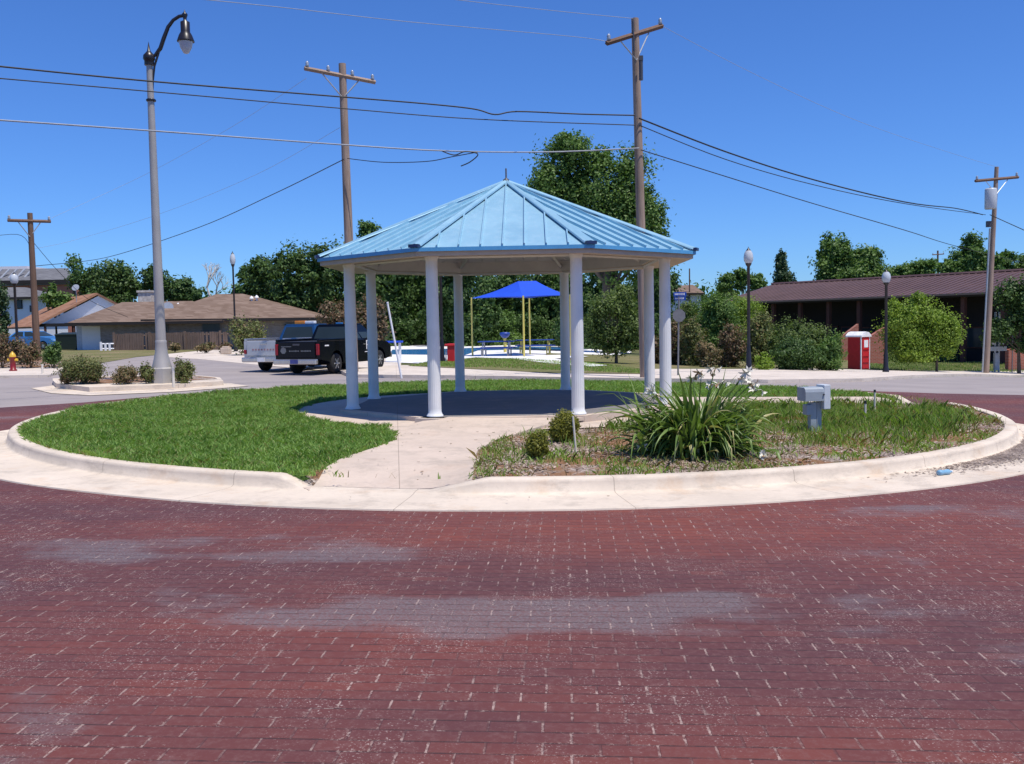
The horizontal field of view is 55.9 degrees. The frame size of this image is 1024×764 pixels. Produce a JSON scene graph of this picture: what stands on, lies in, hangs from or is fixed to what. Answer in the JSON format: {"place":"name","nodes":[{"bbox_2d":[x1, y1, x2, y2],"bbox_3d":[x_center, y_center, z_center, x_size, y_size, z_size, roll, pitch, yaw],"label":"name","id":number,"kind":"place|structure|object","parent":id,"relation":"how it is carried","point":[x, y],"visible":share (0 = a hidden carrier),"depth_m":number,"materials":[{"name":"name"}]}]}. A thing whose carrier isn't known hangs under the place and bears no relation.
{"place":"outdoors","nodes":[
{"label":"outdoors","id":0,"kind":"place"},
{"bbox_2d":[0,367,62,377],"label":"corner pavement","id":1,"kind":"structure","parent":0,"point":[23,372],"depth_m":33.97,"materials":[{"name":"concrete"}]},
{"bbox_2d":[0,324,14,367],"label":"shrub","id":2,"kind":"object","parent":1,"relation":"on","point":[5,346],"visible":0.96,"depth_m":37.56,"materials":[{"name":"brown plant"}]},
{"bbox_2d":[17,337,42,367],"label":"shrub","id":3,"kind":"object","parent":1,"relation":"on","point":[26,352],"visible":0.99,"depth_m":37.39,"materials":[{"name":"brown plant"}]},
{"bbox_2d":[41,349,196,361],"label":"house lawn","id":4,"kind":"structure","parent":0,"point":[114,355],"depth_m":57.99,"materials":[{"name":"green plant"}]},
{"bbox_2d":[54,332,76,349],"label":"rubbish bin","id":5,"kind":"object","parent":4,"relation":"on","point":[67,340],"visible":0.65,"depth_m":69.35,"materials":[{"name":"green plastic"}]},
{"bbox_2d":[112,331,228,349],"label":"wooden fence","id":6,"kind":"object","parent":4,"relation":"on","point":[184,339],"visible":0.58,"depth_m":65.41,"materials":[{"name":"brown wood"}]},
{"bbox_2d":[168,350,400,371],"bbox_3d":[-7.623,-1.155,49.752,27.143,0.594,34.701,-1,4,0],"label":"parking area","id":7,"kind":"object","parent":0,"point":[215,355],"visible":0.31,"depth_m":49.04,"materials":[{"name":"concrete"}]},
{"bbox_2d":[226,310,273,354],"bbox_3d":[-14.730,-2.562,54.140,2.701,2.977,2.519,-1,4,0],"label":"shrub","id":8,"kind":"object","parent":7,"relation":"on","point":[251,331],"visible":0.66,"depth_m":53.66,"materials":[{"name":"green plant"}]},
{"bbox_2d":[242,321,317,370],"bbox_3d":[-8.042,-1.432,37.107,2.165,1.839,5.574,0,4,20],"label":"pickup truck","id":9,"kind":"object","parent":7,"relation":"on","point":[261,351],"visible":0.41,"depth_m":35.22,"materials":[{"name":"silver metal"}]},
{"bbox_2d":[273,322,391,372],"bbox_3d":[-6.389,-1.273,35.015,2.165,1.764,5.574,0,4,20],"label":"pickup truck","id":10,"kind":"object","parent":7,"relation":"on","point":[324,344],"visible":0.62,"depth_m":33.33,"materials":[{"name":"black paint"}]},
{"bbox_2d":[314,296,360,323],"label":"shrub","id":11,"kind":"object","parent":7,"relation":"on","point":[333,311],"visible":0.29,"depth_m":59.35,"materials":[{"name":"brown plant"}]},
{"bbox_2d":[356,292,395,340],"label":"shrub","id":12,"kind":"object","parent":7,"relation":"on","point":[382,322],"visible":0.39,"depth_m":59.55,"materials":[{"name":"brown plant"}]},
{"bbox_2d":[289,417,583,489],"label":"path","id":13,"kind":"structure","parent":0,"point":[405,459],"depth_m":11.52,"materials":[{"name":"concrete"}]},
{"bbox_2d":[16,378,898,480],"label":"island lawn","id":14,"kind":"structure","parent":0,"point":[302,478],"depth_m":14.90,"materials":[{"name":"green plant"}]},
{"bbox_2d":[391,346,559,354],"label":"pool","id":15,"kind":"structure","parent":0,"point":[424,351],"depth_m":61.37,"materials":[{"name":"liquid"}]},
{"bbox_2d":[9,346,954,382],"bbox_3d":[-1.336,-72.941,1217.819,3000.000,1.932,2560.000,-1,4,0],"label":"ground","id":16,"kind":"structure","parent":0,"point":[635,353],"depth_m":47.87,"materials":[{"name":"green plant"}]},
{"bbox_2d":[0,279,12,337],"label":"tree","id":17,"kind":"object","parent":16,"relation":"on","point":[5,321],"visible":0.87,"depth_m":65.66,"materials":[{"name":"green plant"}]},
{"bbox_2d":[7,213,50,359],"bbox_3d":[-22.837,-4.335,45.965,1.861,7.368,0.336,-4,4,-35],"label":"utility pole","id":18,"kind":"object","parent":16,"relation":"on","point":[30,220],"visible":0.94,"depth_m":45.87,"materials":[{"name":"brown wood"}]},
{"bbox_2d":[8,331,55,349],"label":"parked car","id":19,"kind":"object","parent":16,"relation":"on","point":[45,338],"visible":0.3,"depth_m":70.79,"materials":[{"name":"blue paint"}]},
{"bbox_2d":[5,287,67,335],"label":"white house","id":20,"kind":"structure","parent":16,"relation":"on","point":[23,295],"depth_m":97.80,"materials":[{"name":"white paint"}]},
{"bbox_2d":[0,266,78,331],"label":"brick hall","id":21,"kind":"structure","parent":16,"relation":"on","point":[44,276],"depth_m":133.85,"materials":[{"name":"grey"}]},
{"bbox_2d":[34,340,63,367],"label":"shrub","id":22,"kind":"object","parent":16,"relation":"on","point":[51,356],"visible":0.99,"depth_m":37.25,"materials":[{"name":"green plant"}]},
{"bbox_2d":[37,282,75,333],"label":"tree","id":23,"kind":"object","parent":16,"relation":"on","point":[52,298],"visible":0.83,"depth_m":83.37,"materials":[{"name":"green plant"}]},
{"bbox_2d":[7,284,117,331],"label":"gabled house","id":24,"kind":"structure","parent":16,"relation":"on","point":[83,305],"depth_m":78.65,"materials":[{"name":"white"}]},
{"bbox_2d":[64,258,142,303],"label":"tree","id":25,"kind":"object","parent":16,"relation":"on","point":[117,282],"visible":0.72,"depth_m":90.36,"materials":[{"name":"green plant"}]},
{"bbox_2d":[138,262,205,301],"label":"tree","id":26,"kind":"object","parent":16,"relation":"on","point":[180,289],"visible":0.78,"depth_m":88.96,"materials":[{"name":"green plant"}]},
{"bbox_2d":[64,290,328,349],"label":"brown house","id":27,"kind":"structure","parent":16,"relation":"on","point":[213,313],"depth_m":67.97,"materials":[{"name":"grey brick"}]},
{"bbox_2d":[82,326,100,349],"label":"garage door","id":28,"kind":"structure","parent":27,"relation":"in","point":[91,339],"depth_m":68.06,"materials":[{"name":"white metal"}]},
{"bbox_2d":[241,253,295,300],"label":"tree","id":29,"kind":"object","parent":16,"relation":"on","point":[256,272],"visible":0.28,"depth_m":76.91,"materials":[{"name":"green plant"}]},
{"bbox_2d":[263,239,341,312],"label":"tree","id":30,"kind":"object","parent":16,"relation":"on","point":[289,290],"visible":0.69,"depth_m":72.85,"materials":[{"name":"green plant"}]},
{"bbox_2d":[300,234,365,321],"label":"tree","id":31,"kind":"object","parent":16,"relation":"on","point":[330,282],"visible":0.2,"depth_m":72.68,"materials":[{"name":"green plant"}]},
{"bbox_2d":[304,61,375,370],"bbox_3d":[-5.646,-5.291,32.526,2.425,10.723,0.339,-3,4,-29],"label":"utility pole","id":32,"kind":"object","parent":16,"relation":"on","point":[342,75],"visible":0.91,"depth_m":32.36,"materials":[{"name":"brown wood"}]},
{"bbox_2d":[343,274,421,345],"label":"tree","id":33,"kind":"object","parent":16,"relation":"on","point":[391,290],"visible":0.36,"depth_m":72.81,"materials":[{"name":"green plant"}]},
{"bbox_2d":[400,275,448,344],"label":"tree","id":34,"kind":"object","parent":16,"relation":"on","point":[419,298],"visible":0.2,"depth_m":74.72,"materials":[{"name":"green plant"}]},
{"bbox_2d":[417,275,505,345],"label":"tree","id":35,"kind":"object","parent":16,"relation":"on","point":[486,311],"visible":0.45,"depth_m":70.86,"materials":[{"name":"green plant"}]},
{"bbox_2d":[476,308,527,345],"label":"shrub","id":36,"kind":"object","parent":16,"relation":"on","point":[505,324],"visible":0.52,"depth_m":73.22,"materials":[{"name":"green plant"}]},
{"bbox_2d":[474,275,530,343],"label":"tree","id":37,"kind":"object","parent":16,"relation":"on","point":[503,282],"visible":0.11,"depth_m":78.46,"materials":[{"name":"green plant"}]},
{"bbox_2d":[511,311,559,345],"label":"shrub","id":38,"kind":"object","parent":16,"relation":"on","point":[538,329],"visible":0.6,"depth_m":74.98,"materials":[{"name":"green plant"}]},
{"bbox_2d":[505,274,569,344],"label":"tree","id":39,"kind":"object","parent":16,"relation":"on","point":[542,306],"visible":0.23,"depth_m":76.46,"materials":[{"name":"green plant"}]},
{"bbox_2d":[552,272,621,344],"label":"tree","id":40,"kind":"object","parent":16,"relation":"on","point":[593,278],"visible":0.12,"depth_m":70.71,"materials":[{"name":"green plant"}]},
{"bbox_2d":[521,128,678,352],"bbox_3d":[5.693,-8.817,61.852,10.527,14.316,5.887,-1,4,0],"label":"tree","id":41,"kind":"object","parent":16,"relation":"on","point":[610,195],"visible":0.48,"depth_m":60.57,"materials":[{"name":"green plant"}]},
{"bbox_2d":[583,283,638,362],"bbox_3d":[4.551,-2.433,41.850,3.279,3.759,2.239,-1,4,0],"label":"tree","id":42,"kind":"object","parent":16,"relation":"on","point":[616,305],"visible":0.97,"depth_m":41.62,"materials":[{"name":"green plant"}]},
{"bbox_2d":[605,17,663,377],"bbox_3d":[3.765,-5.289,28.767,2.112,11.173,0.507,-4,4,-36],"label":"utility pole","id":43,"kind":"object","parent":16,"relation":"on","point":[637,57],"visible":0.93,"depth_m":28.73,"materials":[{"name":"brown wood"}]},
{"bbox_2d":[0,66,634,115],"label":"power line","id":44,"kind":"object","parent":43,"relation":"attached to","point":[303,93],"visible":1,"depth_m":25.93,"materials":[{"name":"black rubber"}]},
{"bbox_2d":[0,78,634,125],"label":"power line","id":45,"kind":"object","parent":43,"relation":"attached to","point":[302,104],"visible":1,"depth_m":25.99,"materials":[{"name":"black rubber"}]},
{"bbox_2d":[0,119,638,152],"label":"power line","id":46,"kind":"object","parent":43,"relation":"attached to","point":[301,141],"visible":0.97,"depth_m":24.88,"materials":[{"name":"black rubber"}]},
{"bbox_2d":[639,118,981,214],"bbox_3d":[14.523,-7.697,37.885,2.964,1.803,28.267,2,5,43],"label":"power line","id":47,"kind":"object","parent":43,"relation":"attached to","point":[790,172],"visible":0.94,"depth_m":32.93,"materials":[{"name":"black rubber"}]},
{"bbox_2d":[639,125,985,214],"bbox_3d":[14.701,-7.559,37.722,28.349,1.649,2.546,-5,5,-45],"label":"power line","id":48,"kind":"object","parent":43,"relation":"attached to","point":[797,180],"visible":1,"depth_m":33.22,"materials":[{"name":"black rubber"}]},
{"bbox_2d":[641,150,1022,262],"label":"power line","id":49,"kind":"object","parent":43,"relation":"attached to","point":[807,201],"visible":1,"depth_m":33.61,"materials":[{"name":"black rubber"}]},
{"bbox_2d":[654,269,686,324],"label":"tree","id":50,"kind":"object","parent":16,"relation":"on","point":[674,285],"visible":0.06,"depth_m":78.95,"materials":[{"name":"green plant"}]},
{"bbox_2d":[673,292,685,374],"bbox_3d":[5.362,-1.501,30.837,0.447,2.770,0.090,-1,4,2],"label":"street sign","id":51,"kind":"object","parent":16,"relation":"on","point":[678,315],"visible":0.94,"depth_m":30.77,"materials":[{"name":"grey metal"}]},
{"bbox_2d":[671,285,704,311],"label":"distant house","id":52,"kind":"structure","parent":16,"relation":"on","point":[695,292],"depth_m":119.64,"materials":[{"name":"white"}]},
{"bbox_2d":[713,267,767,295],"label":"tree","id":53,"kind":"object","parent":16,"relation":"on","point":[726,284],"visible":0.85,"depth_m":117.03,"materials":[{"name":"green plant"}]},
{"bbox_2d":[744,247,752,369],"bbox_3d":[8.716,-2.636,35.551,0.350,4.692,0.350,-1,4,0],"label":"post lamp","id":54,"kind":"object","parent":16,"relation":"on","point":[748,256],"visible":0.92,"depth_m":35.49,"materials":[{"name":"metal"}]},
{"bbox_2d":[770,248,796,282],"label":"tree","id":55,"kind":"object","parent":16,"relation":"on","point":[782,273],"visible":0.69,"depth_m":108.81,"materials":[{"name":"green plant"}]},
{"bbox_2d":[762,312,808,367],"bbox_3d":[12.043,-1.639,41.961,2.357,2.812,1.889,-1,4,0],"label":"shrub","id":56,"kind":"object","parent":16,"relation":"on","point":[782,332],"visible":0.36,"depth_m":41.77,"materials":[{"name":"green plant"}]},
{"bbox_2d":[766,335,830,369],"bbox_3d":[11.661,-1.096,38.926,2.486,1.741,2.113,1,4,27],"label":"shrub","id":57,"kind":"object","parent":16,"relation":"on","point":[790,355],"visible":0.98,"depth_m":38.60,"materials":[{"name":"green plant"}]},
{"bbox_2d":[793,318,839,369],"bbox_3d":[12.555,-1.454,39.958,2.070,2.417,1.614,-1,4,0],"label":"shrub","id":58,"kind":"object","parent":16,"relation":"on","point":[814,335],"visible":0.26,"depth_m":39.71,"materials":[{"name":"green plant"}]},
{"bbox_2d":[816,328,847,370],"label":"shrub","id":59,"kind":"object","parent":16,"relation":"on","point":[833,356],"visible":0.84,"depth_m":39.23,"materials":[{"name":"green plant"}]},
{"bbox_2d":[807,230,890,279],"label":"tree","id":60,"kind":"object","parent":16,"relation":"on","point":[837,258],"visible":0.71,"depth_m":94.65,"materials":[{"name":"green plant"}]},
{"bbox_2d":[725,268,1023,369],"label":"long hall","id":61,"kind":"structure","parent":16,"relation":"on","point":[847,305],"depth_m":72.60,"materials":[{"name":"brown brick"}]},
{"bbox_2d":[967,327,983,347],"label":"window","id":62,"kind":"structure","parent":61,"relation":"in","point":[973,333],"depth_m":66.96,"materials":[{"name":"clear glass"}]},
{"bbox_2d":[882,269,890,371],"bbox_3d":[15.149,-2.440,39.087,0.350,4.291,0.350,-1,4,0],"label":"post lamp","id":63,"kind":"object","parent":16,"relation":"on","point":[886,277],"visible":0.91,"depth_m":39.04,"materials":[{"name":"black metal"}]},
{"bbox_2d":[881,257,938,275],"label":"tree","id":64,"kind":"object","parent":16,"relation":"on","point":[923,266],"visible":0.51,"depth_m":102.73,"materials":[{"name":"green plant"}]},
{"bbox_2d":[870,290,970,371],"bbox_3d":[20.250,-2.414,48.014,4.699,4.361,3.081,-2,4,-12],"label":"tree","id":65,"kind":"object","parent":16,"relation":"on","point":[906,335],"visible":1,"depth_m":47.48,"materials":[{"name":"green plant"}]},
{"bbox_2d":[932,228,1005,272],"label":"tree","id":66,"kind":"object","parent":16,"relation":"on","point":[964,260],"visible":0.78,"depth_m":86.89,"materials":[{"name":"green plant"}]},
{"bbox_2d":[974,167,1018,372],"bbox_3d":[24.470,-5.447,48.929,2.855,10.804,0.789,-3,4,-31],"label":"utility pole","id":67,"kind":"object","parent":16,"relation":"on","point":[990,200],"visible":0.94,"depth_m":48.82,"materials":[{"name":"brown wood"}]},
{"bbox_2d":[979,269,1023,373],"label":"tree","id":68,"kind":"object","parent":16,"relation":"on","point":[1011,298],"visible":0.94,"depth_m":49.67,"materials":[{"name":"green plant"}]},
{"bbox_2d":[995,249,1023,268],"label":"tree","id":69,"kind":"object","parent":16,"relation":"on","point":[1012,256],"visible":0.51,"depth_m":91.08,"materials":[{"name":"green plant"}]},
{"bbox_2d":[386,344,630,362],"bbox_3d":[-1.278,-2.263,69.552,19.622,0.808,57.274,-1,4,7],"label":"pool surround","id":70,"kind":"object","parent":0,"point":[412,358],"visible":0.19,"depth_m":55.62,"materials":[{"name":"white concrete"}]},
{"bbox_2d":[471,281,570,356],"bbox_3d":[0.758,-3.200,49.747,4.571,4.064,6.002,-3,4,-34],"label":"shade canopy","id":71,"kind":"object","parent":70,"relation":"on","point":[526,289],"visible":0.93,"depth_m":48.95,"materials":[{"name":"blue fabric"}]},
{"bbox_2d":[297,393,721,428],"bbox_3d":[0.008,0.457,18.373,8.000,0.096,8.000,-1,4,0],"label":"gazebo apron","id":72,"kind":"object","parent":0,"point":[328,409],"visible":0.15,"depth_m":16.54,"materials":[{"name":"concrete"}]},
{"bbox_2d":[314,168,698,422],"bbox_3d":[-0.072,-1.738,18.237,6.737,4.560,6.737,-1,4,1],"label":"gazebo","id":73,"kind":"object","parent":72,"relation":"on","point":[506,226],"visible":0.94,"depth_m":16.89,"materials":[{"name":"metal"}]},
{"bbox_2d":[0,390,1023,763],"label":"brick road","id":74,"kind":"structure","parent":0,"point":[882,628],"depth_m":5.44,"materials":[{"name":"red brick"}]},
{"bbox_2d":[0,380,1023,511],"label":"kerb","id":75,"kind":"structure","parent":74,"relation":"on","point":[24,462],"depth_m":10.05,"materials":[{"name":"concrete"}]},
{"bbox_2d":[876,429,1023,481],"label":"gutter debris","id":76,"kind":"object","parent":75,"relation":"on","point":[999,457],"visible":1,"depth_m":11.86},
{"bbox_2d":[0,355,1023,407],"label":"street","id":77,"kind":"structure","parent":0,"point":[15,392],"depth_m":28.80,"materials":[{"name":"grey asphalt"}]},
{"bbox_2d":[32,383,245,394],"bbox_3d":[-10.316,0.185,26.084,5.945,0.071,4.595,-1,4,0],"label":"splitter apron","id":78,"kind":"object","parent":77,"relation":"on","point":[51,389],"visible":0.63,"depth_m":25.37,"materials":[{"name":"concrete"}]},
{"bbox_2d":[48,353,110,384],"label":"shrub","id":79,"kind":"object","parent":78,"relation":"on","point":[84,370],"visible":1,"depth_m":26.23,"materials":[{"name":"green plant"}]},
{"bbox_2d":[107,361,141,384],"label":"shrub","id":80,"kind":"object","parent":78,"relation":"on","point":[123,375],"visible":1,"depth_m":26.07,"materials":[{"name":"green plant"}]},
{"bbox_2d":[53,375,223,391],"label":"splitter kerb","id":81,"kind":"structure","parent":78,"relation":"on","point":[99,387],"depth_m":26.01,"materials":[{"name":"concrete"}]},
{"bbox_2d":[143,9,194,383],"bbox_3d":[-9.281,-4.969,26.369,1.530,10.189,0.591,-1,4,0],"label":"street lamp","id":82,"kind":"object","parent":78,"relation":"on","point":[162,367],"visible":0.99,"depth_m":26.31,"materials":[{"name":"grey metal"}]},
{"bbox_2d":[171,353,195,385],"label":"shrub","id":83,"kind":"object","parent":78,"relation":"on","point":[183,371],"visible":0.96,"depth_m":26.47,"materials":[{"name":"green plant"}]},
{"bbox_2d":[0,0,1023,301],"label":"sky","id":84,"kind":"structure","parent":0,"point":[946,75],"materials":[{"name":"blue"}]},
{"bbox_2d":[408,357,639,373],"bbox_3d":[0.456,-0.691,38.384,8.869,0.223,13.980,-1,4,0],"label":"verge grass","id":85,"kind":"structure","parent":0,"point":[527,370],"depth_m":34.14,"materials":[{"name":"plant"}]},
{"bbox_2d":[464,355,602,365],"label":"pool path","id":86,"kind":"structure","parent":0,"point":[545,357],"depth_m":45.24,"materials":[{"name":"white concrete"}]},
{"bbox_2d":[303,396,1003,485],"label":"island soil","id":87,"kind":"structure","parent":0,"point":[313,479],"depth_m":11.40,"materials":[{"name":"brown soil"}]},
{"bbox_2d":[521,428,552,459],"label":"shrub","id":88,"kind":"object","parent":87,"relation":"on","point":[536,446],"visible":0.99,"depth_m":11.27,"materials":[{"name":"green plant"}]},
{"bbox_2d":[545,408,584,442],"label":"shrub","id":89,"kind":"object","parent":87,"relation":"on","point":[561,424],"visible":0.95,"depth_m":12.84,"materials":[{"name":"green plant"}]},
{"bbox_2d":[328,394,1003,478],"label":"weeds","id":90,"kind":"object","parent":87,"relation":"on","point":[924,446],"visible":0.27,"depth_m":11.62,"materials":[{"name":"green plant"}]},
{"bbox_2d":[348,392,1007,477],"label":"dead weeds","id":91,"kind":"object","parent":87,"relation":"on","point":[769,439],"visible":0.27,"depth_m":12.43,"materials":[{"name":"beige plant"}]},
{"bbox_2d":[592,364,793,462],"bbox_3d":[2.155,0.333,11.640,2.438,1.117,2.319,-3,4,-23],"label":"lily plant","id":92,"kind":"object","parent":87,"relation":"on","point":[688,429],"visible":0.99,"depth_m":11.33,"materials":[{"name":"green plant"}]},
{"bbox_2d":[480,393,983,473],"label":"weeds","id":93,"kind":"object","parent":87,"relation":"on","point":[906,420],"visible":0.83,"depth_m":14.47,"materials":[{"name":"green plant"}]},
{"bbox_2d":[469,401,1003,476],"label":"wood chips","id":94,"kind":"object","parent":87,"relation":"on","point":[654,462],"visible":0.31,"depth_m":11.64,"materials":[{"name":"beige wood"}]},
{"bbox_2d":[797,384,829,430],"bbox_3d":[4.333,0.395,13.832,0.398,0.713,0.259,-2,4,-12],"label":"meter pedestal","id":95,"kind":"object","parent":87,"relation":"on","point":[819,394],"visible":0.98,"depth_m":13.77,"materials":[{"name":"metal"}]},
{"bbox_2d":[340,365,1023,382],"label":"sidewalk","id":96,"kind":"structure","parent":0,"point":[793,376],"depth_m":31.66,"materials":[{"name":"concrete"}]},
{"bbox_2d":[546,353,1013,370],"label":"back verge","id":97,"kind":"structure","parent":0,"point":[631,361],"depth_m":47.83,"materials":[{"name":"green plant"}]},
{"bbox_2d":[656,319,687,364],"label":"shrub","id":98,"kind":"object","parent":97,"relation":"on","point":[674,335],"visible":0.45,"depth_m":42.65,"materials":[{"name":"green plant"}]},
{"bbox_2d":[672,312,708,365],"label":"shrub","id":99,"kind":"object","parent":97,"relation":"on","point":[692,334],"visible":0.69,"depth_m":41.65,"materials":[{"name":"green plant"}]},
{"bbox_2d":[694,339,723,367],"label":"shrub","id":100,"kind":"object","parent":97,"relation":"on","point":[706,353],"visible":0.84,"depth_m":39.82,"materials":[{"name":"green plant"}]},
{"bbox_2d":[686,288,746,364],"bbox_3d":[9.757,-2.455,45.980,2.966,4.036,2.773,2,4,36],"label":"shrub","id":101,"kind":"object","parent":97,"relation":"on","point":[715,313],"visible":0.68,"depth_m":45.52,"materials":[{"name":"green plant"}]},
{"bbox_2d":[716,319,746,367],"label":"shrub","id":102,"kind":"object","parent":97,"relation":"on","point":[730,341],"visible":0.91,"depth_m":40.70,"materials":[{"name":"green plant"}]},
{"bbox_2d":[729,291,767,360],"bbox_3d":[12.800,-2.644,54.018,3.302,5.560,3.511,-1,4,0],"label":"shrub","id":103,"kind":"object","parent":97,"relation":"on","point":[753,305],"visible":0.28,"depth_m":53.34,"materials":[{"name":"green plant"}]},
{"bbox_2d":[739,306,775,366],"bbox_3d":[11.244,-1.808,44.010,1.991,3.307,1.622,-1,4,0],"label":"shrub","id":104,"kind":"object","parent":97,"relation":"on","point":[758,343],"visible":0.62,"depth_m":43.69,"materials":[{"name":"green plant"}]},
{"bbox_2d":[845,332,871,369],"bbox_3d":[17.095,-1.560,47.630,0.893,1.858,0.878,-4,4,-38],"label":"portable toilet","id":105,"kind":"object","parent":97,"relation":"on","point":[858,350],"visible":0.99,"depth_m":47.35,"materials":[{"name":"red plastic"}]},
{"bbox_2d":[869,361,1023,371],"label":"verge blades","id":106,"kind":"object","parent":97,"relation":"on","point":[941,367],"visible":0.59,"depth_m":55.29,"materials":[{"name":"green plant"}]},
{"bbox_2d":[687,397,908,403],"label":"side path","id":107,"kind":"structure","parent":0,"point":[795,398],"depth_m":19.81,"materials":[{"name":"concrete"}]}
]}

